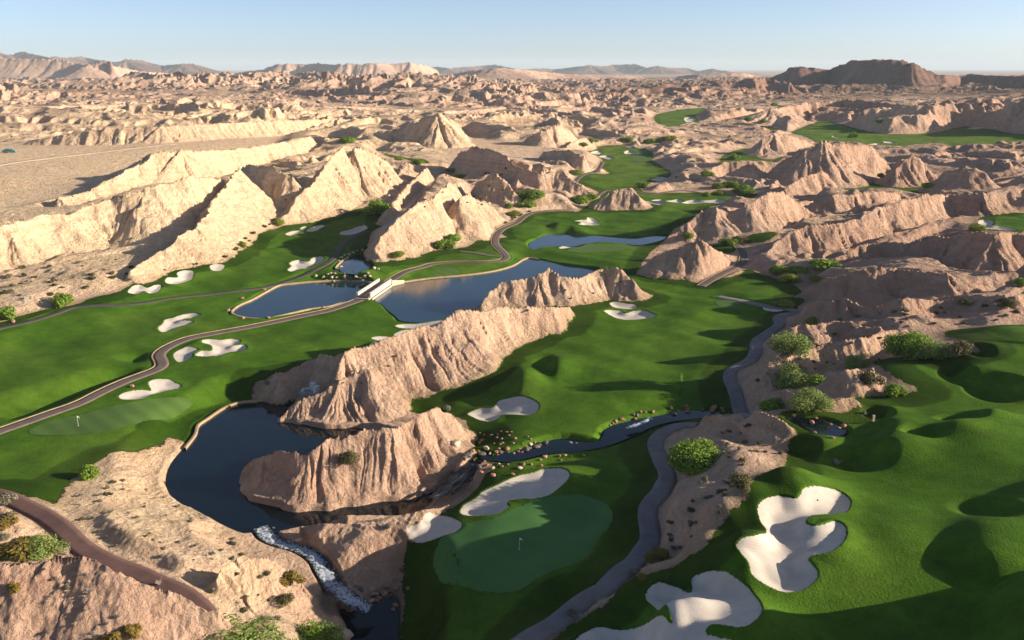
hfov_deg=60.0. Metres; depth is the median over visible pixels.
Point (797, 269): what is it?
bush
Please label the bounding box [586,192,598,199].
tree
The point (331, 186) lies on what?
rock ridge
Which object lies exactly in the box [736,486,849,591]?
sand bunker
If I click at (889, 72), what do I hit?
mesa
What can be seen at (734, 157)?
tree
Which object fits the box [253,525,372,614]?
rapids
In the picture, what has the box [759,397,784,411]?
tree
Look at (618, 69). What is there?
mountain range
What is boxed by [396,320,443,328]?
sand bunker
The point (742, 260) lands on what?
cart path
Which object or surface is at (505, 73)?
hill
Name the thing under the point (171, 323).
sand bunker
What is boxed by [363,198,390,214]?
tree
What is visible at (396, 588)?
boulder
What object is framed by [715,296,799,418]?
cart path
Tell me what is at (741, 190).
tree
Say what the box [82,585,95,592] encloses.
shrub
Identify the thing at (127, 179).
rock fan
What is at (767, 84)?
badland hills
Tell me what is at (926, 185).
bush
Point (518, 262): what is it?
pond edging
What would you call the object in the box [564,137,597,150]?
rock peak
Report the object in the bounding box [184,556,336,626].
foreground hill
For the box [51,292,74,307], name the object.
tree
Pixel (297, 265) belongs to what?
sand bunker
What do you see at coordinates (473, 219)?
rock spur
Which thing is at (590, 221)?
sand bunker
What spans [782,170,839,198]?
rock spur
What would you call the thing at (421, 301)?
pond
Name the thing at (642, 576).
shrub
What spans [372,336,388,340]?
sand bunker
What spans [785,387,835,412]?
tree
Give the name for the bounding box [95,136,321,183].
rock ridge
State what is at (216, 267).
sand bunker
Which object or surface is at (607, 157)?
sand bunker
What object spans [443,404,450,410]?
shrub
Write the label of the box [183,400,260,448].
pond edging
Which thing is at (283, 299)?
pond
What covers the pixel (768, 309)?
sand bunker
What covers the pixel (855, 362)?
bush
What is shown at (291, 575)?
bush
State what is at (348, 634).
boulder
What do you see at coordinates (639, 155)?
putting green
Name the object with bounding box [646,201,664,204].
sand bunker
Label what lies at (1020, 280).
bush
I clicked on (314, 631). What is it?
bush
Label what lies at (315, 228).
sand bunker
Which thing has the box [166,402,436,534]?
pond
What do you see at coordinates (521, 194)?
tree
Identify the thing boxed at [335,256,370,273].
pond
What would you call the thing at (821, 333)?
rock ridge
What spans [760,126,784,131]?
fairway
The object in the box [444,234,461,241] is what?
tree
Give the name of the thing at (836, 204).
rock ridge
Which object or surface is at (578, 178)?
cart path
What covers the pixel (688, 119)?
sand bunker
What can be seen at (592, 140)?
bush
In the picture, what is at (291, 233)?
sand bunker
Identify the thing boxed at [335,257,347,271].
pond edging
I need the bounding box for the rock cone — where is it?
[589,188,652,210]
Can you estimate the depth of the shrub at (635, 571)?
110.88 m
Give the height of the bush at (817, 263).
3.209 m
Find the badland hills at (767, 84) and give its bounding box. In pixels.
[694,76,804,94]
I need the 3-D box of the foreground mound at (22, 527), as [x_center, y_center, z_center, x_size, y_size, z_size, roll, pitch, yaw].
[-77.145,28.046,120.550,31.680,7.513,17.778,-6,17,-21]
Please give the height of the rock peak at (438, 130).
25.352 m
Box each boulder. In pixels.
[335,628,351,639]
[394,585,399,591]
[451,439,460,447]
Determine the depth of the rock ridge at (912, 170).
472.91 m
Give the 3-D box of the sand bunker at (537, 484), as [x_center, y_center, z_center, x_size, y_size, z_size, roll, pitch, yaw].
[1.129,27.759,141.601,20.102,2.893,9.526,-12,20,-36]
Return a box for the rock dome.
[918,166,1000,192]
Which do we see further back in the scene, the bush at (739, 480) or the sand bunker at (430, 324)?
the sand bunker at (430, 324)
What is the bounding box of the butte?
[95,61,115,75]
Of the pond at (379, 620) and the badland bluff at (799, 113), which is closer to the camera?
the pond at (379, 620)
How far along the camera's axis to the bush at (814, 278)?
265.34 m
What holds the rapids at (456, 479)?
on the desert
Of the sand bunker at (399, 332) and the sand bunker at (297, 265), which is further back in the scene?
the sand bunker at (297, 265)
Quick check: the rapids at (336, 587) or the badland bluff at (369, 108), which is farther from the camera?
the badland bluff at (369, 108)
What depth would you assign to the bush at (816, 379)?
166.23 m
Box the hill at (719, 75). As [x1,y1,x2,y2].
[676,72,760,79]
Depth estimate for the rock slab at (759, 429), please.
146.68 m
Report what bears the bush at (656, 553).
on the desert
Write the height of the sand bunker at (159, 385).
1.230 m
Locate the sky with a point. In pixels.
(212, 34)
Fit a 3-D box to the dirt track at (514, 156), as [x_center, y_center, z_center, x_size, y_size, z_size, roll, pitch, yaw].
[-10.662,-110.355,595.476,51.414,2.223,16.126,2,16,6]
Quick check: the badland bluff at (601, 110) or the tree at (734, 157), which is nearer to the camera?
the tree at (734, 157)
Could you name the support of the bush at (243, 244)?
on the rock ridge at (237, 209)
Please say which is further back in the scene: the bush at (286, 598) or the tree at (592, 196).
the tree at (592, 196)
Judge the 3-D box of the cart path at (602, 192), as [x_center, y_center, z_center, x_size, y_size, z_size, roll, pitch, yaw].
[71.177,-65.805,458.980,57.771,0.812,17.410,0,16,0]
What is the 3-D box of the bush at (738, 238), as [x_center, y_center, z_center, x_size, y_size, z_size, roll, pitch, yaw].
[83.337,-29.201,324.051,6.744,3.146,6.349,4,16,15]
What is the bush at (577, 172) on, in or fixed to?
on the desert
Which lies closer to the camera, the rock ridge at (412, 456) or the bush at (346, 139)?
the rock ridge at (412, 456)
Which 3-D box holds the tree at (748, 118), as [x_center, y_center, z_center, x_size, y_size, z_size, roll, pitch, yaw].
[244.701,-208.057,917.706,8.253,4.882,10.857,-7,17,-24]
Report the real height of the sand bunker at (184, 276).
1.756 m
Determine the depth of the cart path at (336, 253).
263.39 m
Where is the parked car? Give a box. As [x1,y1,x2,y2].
[2,149,16,152]
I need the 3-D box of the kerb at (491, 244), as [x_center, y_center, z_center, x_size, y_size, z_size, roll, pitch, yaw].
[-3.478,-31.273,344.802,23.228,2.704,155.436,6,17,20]
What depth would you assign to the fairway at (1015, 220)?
321.33 m
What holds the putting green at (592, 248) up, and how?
on the fairway at (592, 373)
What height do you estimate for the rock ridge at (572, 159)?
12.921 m
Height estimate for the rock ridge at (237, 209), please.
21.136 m
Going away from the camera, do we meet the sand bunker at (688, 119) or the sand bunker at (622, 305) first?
the sand bunker at (622, 305)
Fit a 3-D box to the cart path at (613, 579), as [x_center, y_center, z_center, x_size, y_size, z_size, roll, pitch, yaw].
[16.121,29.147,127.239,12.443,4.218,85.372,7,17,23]
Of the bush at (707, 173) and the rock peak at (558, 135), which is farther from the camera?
the rock peak at (558, 135)
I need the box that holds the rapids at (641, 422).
[626,417,653,428]
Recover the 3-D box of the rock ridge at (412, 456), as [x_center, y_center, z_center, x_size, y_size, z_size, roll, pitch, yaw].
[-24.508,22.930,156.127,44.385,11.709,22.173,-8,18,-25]
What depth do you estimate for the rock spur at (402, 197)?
424.91 m
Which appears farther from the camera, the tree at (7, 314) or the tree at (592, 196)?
the tree at (592, 196)
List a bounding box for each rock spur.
[278,369,411,425]
[377,168,435,225]
[446,192,505,240]
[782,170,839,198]
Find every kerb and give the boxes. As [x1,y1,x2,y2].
[0,299,353,427]
[384,209,568,280]
[696,245,739,285]
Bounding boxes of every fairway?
[0,145,805,639]
[381,152,429,162]
[553,324,1023,639]
[655,108,705,126]
[713,244,735,253]
[720,148,781,161]
[743,232,776,242]
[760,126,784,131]
[792,121,1023,145]
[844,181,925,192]
[978,212,1023,232]
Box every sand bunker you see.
[119,379,180,399]
[128,285,160,293]
[158,313,199,331]
[165,270,193,283]
[173,346,196,361]
[196,339,246,356]
[210,264,224,270]
[286,226,305,235]
[288,256,323,270]
[306,225,323,231]
[339,225,366,234]
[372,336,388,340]
[394,330,409,335]
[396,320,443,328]
[407,512,461,542]
[460,468,568,515]
[468,396,538,420]
[576,570,761,639]
[577,217,600,224]
[591,151,602,153]
[599,156,613,158]
[605,310,655,319]
[610,302,636,308]
[624,150,634,153]
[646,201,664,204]
[651,177,666,180]
[652,199,682,202]
[682,199,725,203]
[684,117,695,121]
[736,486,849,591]
[763,307,782,311]
[978,220,1016,230]
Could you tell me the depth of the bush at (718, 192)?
452.94 m
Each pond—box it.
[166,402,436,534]
[233,281,369,317]
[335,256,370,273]
[339,592,398,639]
[375,259,594,322]
[529,234,665,248]
[788,417,845,436]
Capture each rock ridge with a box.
[0,174,225,272]
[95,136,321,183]
[124,169,282,283]
[235,164,303,210]
[240,407,476,508]
[252,305,574,403]
[278,146,364,223]
[278,504,453,587]
[346,147,408,200]
[364,182,461,261]
[447,146,591,195]
[472,266,652,311]
[538,149,608,173]
[662,191,815,243]
[721,163,767,179]
[743,133,813,155]
[760,320,887,357]
[764,140,892,187]
[765,188,1023,255]
[789,295,880,325]
[796,231,1023,278]
[804,190,910,213]
[871,293,1023,317]
[875,154,936,187]
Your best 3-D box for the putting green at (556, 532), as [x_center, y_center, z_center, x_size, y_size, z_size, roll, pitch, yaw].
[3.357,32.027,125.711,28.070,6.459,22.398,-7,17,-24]
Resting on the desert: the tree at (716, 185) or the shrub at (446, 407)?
the tree at (716, 185)
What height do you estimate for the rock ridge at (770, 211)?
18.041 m
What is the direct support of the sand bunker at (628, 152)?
on the fairway at (592, 373)
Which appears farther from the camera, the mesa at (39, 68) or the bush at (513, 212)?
the mesa at (39, 68)
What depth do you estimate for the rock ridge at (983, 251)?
262.99 m
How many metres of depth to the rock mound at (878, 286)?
233.98 m
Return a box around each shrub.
[0,492,17,505]
[0,533,10,541]
[2,512,13,520]
[14,536,30,540]
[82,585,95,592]
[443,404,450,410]
[567,608,575,616]
[597,597,607,607]
[628,567,640,574]
[637,572,646,581]
[687,519,692,526]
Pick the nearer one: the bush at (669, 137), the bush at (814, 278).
the bush at (814, 278)
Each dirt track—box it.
[0,144,174,165]
[381,182,432,227]
[457,154,532,158]
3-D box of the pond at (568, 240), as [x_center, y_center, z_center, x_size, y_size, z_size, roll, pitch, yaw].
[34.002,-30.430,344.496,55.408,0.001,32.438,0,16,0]
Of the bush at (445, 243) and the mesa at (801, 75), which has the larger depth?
the mesa at (801, 75)
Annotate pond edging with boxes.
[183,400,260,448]
[230,280,371,317]
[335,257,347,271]
[387,257,538,286]
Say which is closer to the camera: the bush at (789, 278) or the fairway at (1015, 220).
the bush at (789, 278)
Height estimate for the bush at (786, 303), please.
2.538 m
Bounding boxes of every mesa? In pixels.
[0,56,168,78]
[235,62,439,75]
[769,66,830,85]
[827,59,1023,88]
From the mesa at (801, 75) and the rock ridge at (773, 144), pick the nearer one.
the rock ridge at (773, 144)
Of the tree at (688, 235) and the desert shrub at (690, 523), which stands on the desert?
the desert shrub at (690, 523)
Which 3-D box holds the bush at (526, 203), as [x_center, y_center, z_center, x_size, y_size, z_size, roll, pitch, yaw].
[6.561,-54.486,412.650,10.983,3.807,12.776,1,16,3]
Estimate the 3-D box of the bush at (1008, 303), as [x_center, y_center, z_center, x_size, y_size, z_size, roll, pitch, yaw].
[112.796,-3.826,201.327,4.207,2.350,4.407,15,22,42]
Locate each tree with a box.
[0,305,16,319]
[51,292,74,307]
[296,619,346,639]
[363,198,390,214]
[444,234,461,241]
[516,190,527,198]
[526,189,545,199]
[571,194,588,204]
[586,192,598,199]
[638,181,647,187]
[666,437,724,476]
[683,232,693,238]
[712,183,723,188]
[718,238,738,245]
[721,180,738,187]
[726,153,740,159]
[730,184,755,194]
[744,117,753,120]
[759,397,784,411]
[766,330,813,357]
[768,265,785,274]
[773,361,810,389]
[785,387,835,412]
[847,132,860,137]
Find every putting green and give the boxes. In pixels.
[29,397,192,434]
[432,268,459,276]
[433,495,612,592]
[567,244,626,252]
[630,146,653,162]
[716,300,741,307]
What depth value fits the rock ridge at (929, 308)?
205.27 m
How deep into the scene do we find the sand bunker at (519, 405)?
179.84 m
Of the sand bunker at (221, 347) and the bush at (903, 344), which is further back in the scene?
the sand bunker at (221, 347)
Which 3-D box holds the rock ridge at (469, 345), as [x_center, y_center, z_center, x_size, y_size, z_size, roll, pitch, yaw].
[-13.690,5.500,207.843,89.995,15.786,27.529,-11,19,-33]
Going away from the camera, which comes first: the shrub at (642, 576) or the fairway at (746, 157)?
the shrub at (642, 576)
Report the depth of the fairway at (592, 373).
203.00 m
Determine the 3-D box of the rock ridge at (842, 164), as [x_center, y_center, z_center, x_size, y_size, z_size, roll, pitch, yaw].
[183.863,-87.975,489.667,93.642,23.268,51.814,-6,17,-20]
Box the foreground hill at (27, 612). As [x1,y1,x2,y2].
[0,554,263,639]
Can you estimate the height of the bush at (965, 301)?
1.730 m
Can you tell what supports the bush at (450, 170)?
on the rock ridge at (477, 160)
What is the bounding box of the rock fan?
[46,156,154,206]
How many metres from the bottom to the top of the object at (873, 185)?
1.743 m
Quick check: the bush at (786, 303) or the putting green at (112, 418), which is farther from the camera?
the bush at (786, 303)
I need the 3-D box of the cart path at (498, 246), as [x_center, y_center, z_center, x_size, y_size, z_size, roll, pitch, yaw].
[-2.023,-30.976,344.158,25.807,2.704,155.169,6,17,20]
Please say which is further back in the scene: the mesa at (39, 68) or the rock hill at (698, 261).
the mesa at (39, 68)
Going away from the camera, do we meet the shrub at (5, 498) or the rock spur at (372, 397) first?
the shrub at (5, 498)
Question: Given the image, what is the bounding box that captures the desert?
[0,70,1023,639]
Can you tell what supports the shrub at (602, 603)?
on the fairway at (926, 477)
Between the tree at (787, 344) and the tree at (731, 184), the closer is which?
the tree at (787, 344)
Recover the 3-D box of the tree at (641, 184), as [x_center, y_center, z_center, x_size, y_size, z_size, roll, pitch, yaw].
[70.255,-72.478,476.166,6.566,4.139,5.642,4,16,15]
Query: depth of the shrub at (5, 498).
134.29 m
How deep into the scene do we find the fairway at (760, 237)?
324.93 m
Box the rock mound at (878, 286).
[794,266,997,306]
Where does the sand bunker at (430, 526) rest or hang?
on the fairway at (592, 373)
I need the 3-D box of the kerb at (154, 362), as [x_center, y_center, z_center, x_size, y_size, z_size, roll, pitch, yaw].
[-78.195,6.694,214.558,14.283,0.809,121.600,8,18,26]
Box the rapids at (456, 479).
[429,459,480,499]
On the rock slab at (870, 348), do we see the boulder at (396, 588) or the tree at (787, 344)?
the tree at (787, 344)
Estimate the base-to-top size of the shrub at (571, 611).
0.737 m
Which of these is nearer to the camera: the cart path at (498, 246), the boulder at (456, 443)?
the boulder at (456, 443)
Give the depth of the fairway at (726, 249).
316.57 m
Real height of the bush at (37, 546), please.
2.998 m
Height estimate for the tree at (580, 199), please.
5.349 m
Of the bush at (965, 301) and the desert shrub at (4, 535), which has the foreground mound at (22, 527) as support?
the desert shrub at (4, 535)
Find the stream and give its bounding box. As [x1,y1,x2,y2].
[481,411,725,461]
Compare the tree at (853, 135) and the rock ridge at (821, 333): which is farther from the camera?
the tree at (853, 135)
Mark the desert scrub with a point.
(489, 122)
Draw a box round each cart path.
[0,231,369,329]
[0,299,363,434]
[0,489,215,611]
[385,210,569,280]
[459,251,499,257]
[510,422,698,639]
[574,162,603,181]
[597,190,703,194]
[697,244,747,286]
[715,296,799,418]
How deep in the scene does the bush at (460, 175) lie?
478.81 m
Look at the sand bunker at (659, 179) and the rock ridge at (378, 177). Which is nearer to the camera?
the rock ridge at (378, 177)
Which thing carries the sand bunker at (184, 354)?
on the fairway at (592, 373)
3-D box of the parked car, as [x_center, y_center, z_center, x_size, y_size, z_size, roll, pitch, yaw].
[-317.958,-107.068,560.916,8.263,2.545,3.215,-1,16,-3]
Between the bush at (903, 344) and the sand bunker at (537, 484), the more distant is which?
the bush at (903, 344)
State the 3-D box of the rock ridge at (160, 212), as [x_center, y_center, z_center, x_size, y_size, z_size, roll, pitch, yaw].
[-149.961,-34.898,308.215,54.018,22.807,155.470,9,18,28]
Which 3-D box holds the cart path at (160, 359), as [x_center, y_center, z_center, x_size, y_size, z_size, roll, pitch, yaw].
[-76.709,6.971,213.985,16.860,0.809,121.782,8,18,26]
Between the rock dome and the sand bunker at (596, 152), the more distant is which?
the sand bunker at (596, 152)
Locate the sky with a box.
[0,0,1023,69]
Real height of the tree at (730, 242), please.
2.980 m
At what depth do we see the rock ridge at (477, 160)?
466.55 m
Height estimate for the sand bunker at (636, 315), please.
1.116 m
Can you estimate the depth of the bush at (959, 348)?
168.82 m
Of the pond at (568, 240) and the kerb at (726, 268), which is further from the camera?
the pond at (568, 240)
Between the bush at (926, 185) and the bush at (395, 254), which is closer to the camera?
the bush at (395, 254)
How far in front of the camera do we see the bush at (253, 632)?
99.52 m
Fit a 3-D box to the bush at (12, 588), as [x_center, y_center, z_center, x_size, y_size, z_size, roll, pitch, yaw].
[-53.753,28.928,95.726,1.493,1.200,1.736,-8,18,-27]
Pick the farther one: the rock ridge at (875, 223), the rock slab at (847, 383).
the rock ridge at (875, 223)
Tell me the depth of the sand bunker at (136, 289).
262.08 m
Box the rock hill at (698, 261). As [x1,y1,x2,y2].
[638,238,743,281]
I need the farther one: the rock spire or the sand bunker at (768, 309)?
the rock spire
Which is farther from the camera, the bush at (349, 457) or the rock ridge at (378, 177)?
the rock ridge at (378, 177)
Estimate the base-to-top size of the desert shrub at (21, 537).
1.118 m
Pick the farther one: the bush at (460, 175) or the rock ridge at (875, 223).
the bush at (460, 175)
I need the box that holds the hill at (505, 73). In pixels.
[445,68,645,80]
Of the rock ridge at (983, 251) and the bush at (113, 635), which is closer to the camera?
the bush at (113, 635)
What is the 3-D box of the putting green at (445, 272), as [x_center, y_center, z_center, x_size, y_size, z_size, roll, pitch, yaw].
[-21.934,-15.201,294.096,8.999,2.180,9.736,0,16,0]
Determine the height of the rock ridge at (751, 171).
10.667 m
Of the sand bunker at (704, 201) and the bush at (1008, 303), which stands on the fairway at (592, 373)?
the sand bunker at (704, 201)
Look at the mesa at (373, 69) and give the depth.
5599.30 m
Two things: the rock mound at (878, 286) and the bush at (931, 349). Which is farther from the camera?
the rock mound at (878, 286)
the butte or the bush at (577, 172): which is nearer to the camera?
the bush at (577, 172)
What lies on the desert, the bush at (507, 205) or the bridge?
the bush at (507, 205)
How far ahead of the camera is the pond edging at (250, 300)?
262.92 m
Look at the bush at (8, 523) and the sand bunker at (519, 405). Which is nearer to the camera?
the bush at (8, 523)
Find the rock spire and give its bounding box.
[465,173,526,207]
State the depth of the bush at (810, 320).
215.57 m
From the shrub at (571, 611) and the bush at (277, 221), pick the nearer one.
the shrub at (571, 611)
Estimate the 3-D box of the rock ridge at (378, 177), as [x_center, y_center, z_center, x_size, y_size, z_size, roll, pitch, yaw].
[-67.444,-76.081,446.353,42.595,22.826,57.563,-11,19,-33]
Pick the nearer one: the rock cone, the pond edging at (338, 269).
the pond edging at (338, 269)
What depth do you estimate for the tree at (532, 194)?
411.94 m
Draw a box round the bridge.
[355,278,403,299]
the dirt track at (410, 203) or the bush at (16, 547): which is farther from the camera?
the dirt track at (410, 203)
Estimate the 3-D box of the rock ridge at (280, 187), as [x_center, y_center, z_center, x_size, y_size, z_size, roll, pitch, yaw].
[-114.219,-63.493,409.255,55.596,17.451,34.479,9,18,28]
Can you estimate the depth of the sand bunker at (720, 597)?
93.48 m
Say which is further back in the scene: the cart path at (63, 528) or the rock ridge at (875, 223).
the rock ridge at (875, 223)
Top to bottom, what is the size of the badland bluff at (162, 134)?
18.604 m
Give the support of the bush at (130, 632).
on the foreground hill at (27, 612)
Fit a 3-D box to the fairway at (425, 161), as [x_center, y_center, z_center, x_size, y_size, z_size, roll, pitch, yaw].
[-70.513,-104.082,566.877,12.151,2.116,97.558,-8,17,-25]
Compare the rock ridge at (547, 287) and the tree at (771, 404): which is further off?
the rock ridge at (547, 287)
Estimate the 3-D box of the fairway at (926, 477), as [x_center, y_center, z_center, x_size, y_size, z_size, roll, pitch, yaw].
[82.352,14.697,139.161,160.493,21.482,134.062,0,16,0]
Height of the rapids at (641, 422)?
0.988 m
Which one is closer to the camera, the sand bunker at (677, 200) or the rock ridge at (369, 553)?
the rock ridge at (369, 553)
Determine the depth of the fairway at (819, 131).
784.12 m
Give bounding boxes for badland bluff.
[22,118,350,145]
[307,106,392,110]
[452,106,641,115]
[721,99,992,125]
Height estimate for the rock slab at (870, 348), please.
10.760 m
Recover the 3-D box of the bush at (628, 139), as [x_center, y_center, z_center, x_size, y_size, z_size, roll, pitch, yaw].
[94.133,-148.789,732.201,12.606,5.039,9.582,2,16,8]
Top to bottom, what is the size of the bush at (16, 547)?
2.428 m
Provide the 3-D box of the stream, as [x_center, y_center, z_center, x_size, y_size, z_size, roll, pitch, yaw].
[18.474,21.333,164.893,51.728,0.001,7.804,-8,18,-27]
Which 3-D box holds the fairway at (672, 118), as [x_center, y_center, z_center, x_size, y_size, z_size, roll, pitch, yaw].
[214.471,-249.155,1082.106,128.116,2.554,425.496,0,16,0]
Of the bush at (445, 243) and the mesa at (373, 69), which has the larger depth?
the mesa at (373, 69)
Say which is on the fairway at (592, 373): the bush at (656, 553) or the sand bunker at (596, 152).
the sand bunker at (596, 152)
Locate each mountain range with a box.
[0,51,221,74]
[431,64,755,74]
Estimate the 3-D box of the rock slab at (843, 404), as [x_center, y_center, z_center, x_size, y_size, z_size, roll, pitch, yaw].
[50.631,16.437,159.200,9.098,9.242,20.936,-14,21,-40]
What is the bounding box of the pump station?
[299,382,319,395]
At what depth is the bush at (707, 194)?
446.23 m
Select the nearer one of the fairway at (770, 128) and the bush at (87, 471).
the bush at (87, 471)
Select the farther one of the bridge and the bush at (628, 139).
the bush at (628, 139)
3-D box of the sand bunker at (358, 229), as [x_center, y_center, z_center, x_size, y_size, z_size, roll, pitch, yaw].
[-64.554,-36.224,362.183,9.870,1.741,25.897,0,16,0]
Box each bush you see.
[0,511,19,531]
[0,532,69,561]
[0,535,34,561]
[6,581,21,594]
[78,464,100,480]
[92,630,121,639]
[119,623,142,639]
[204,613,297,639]
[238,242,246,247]
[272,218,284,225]
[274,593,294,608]
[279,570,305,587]
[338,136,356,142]
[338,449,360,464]
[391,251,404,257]
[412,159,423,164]
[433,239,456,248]
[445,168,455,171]
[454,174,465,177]
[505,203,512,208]
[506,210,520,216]
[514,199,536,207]
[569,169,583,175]
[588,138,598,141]
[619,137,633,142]
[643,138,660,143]
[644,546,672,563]
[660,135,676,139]
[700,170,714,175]
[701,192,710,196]
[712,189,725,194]
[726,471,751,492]
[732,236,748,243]
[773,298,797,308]
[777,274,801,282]
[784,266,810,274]
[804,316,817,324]
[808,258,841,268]
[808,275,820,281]
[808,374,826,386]
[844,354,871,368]
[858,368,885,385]
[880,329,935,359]
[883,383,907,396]
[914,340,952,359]
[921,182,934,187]
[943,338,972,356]
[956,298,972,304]
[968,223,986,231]
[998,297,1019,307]
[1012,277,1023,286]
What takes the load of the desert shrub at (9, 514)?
on the foreground mound at (22, 527)
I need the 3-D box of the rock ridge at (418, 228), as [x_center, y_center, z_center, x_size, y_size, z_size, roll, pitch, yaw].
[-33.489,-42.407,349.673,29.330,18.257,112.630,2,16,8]
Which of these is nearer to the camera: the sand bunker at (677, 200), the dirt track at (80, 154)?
the sand bunker at (677, 200)
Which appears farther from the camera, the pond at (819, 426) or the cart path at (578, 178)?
the cart path at (578, 178)
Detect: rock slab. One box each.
[682,411,794,443]
[738,329,914,396]
[758,389,860,412]
[811,367,886,398]
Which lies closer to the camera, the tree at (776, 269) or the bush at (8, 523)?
the bush at (8, 523)
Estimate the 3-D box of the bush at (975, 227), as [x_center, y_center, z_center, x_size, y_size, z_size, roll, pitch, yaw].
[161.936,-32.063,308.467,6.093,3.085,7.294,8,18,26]
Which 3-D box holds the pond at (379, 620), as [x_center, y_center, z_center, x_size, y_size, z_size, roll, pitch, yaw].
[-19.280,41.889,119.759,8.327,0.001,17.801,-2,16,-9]
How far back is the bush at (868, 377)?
158.44 m
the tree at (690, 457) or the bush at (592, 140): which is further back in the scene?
the bush at (592, 140)
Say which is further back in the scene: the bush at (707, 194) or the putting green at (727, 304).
the bush at (707, 194)
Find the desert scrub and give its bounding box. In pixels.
[0,78,1023,301]
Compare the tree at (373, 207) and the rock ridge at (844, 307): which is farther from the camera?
the tree at (373, 207)
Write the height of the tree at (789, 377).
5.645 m
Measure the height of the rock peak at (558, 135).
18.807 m
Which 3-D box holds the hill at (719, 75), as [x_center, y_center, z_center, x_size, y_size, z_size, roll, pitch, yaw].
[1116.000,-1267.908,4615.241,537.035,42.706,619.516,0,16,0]
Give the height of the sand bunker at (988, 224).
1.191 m
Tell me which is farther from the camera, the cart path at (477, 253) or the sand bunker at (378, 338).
the cart path at (477, 253)
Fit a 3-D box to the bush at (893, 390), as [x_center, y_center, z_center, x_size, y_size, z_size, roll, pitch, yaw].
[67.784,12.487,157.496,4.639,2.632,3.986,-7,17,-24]
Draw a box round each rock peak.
[359,113,475,148]
[522,123,576,147]
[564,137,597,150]
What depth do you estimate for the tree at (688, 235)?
334.24 m
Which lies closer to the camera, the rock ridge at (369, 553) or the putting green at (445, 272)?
the rock ridge at (369, 553)
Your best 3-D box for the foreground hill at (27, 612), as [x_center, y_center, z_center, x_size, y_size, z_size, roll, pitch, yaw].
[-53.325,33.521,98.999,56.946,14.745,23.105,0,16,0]
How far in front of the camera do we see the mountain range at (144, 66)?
7651.78 m
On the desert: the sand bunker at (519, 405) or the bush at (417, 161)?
the bush at (417, 161)
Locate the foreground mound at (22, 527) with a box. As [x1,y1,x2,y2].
[0,507,71,560]
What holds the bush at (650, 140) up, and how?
on the desert

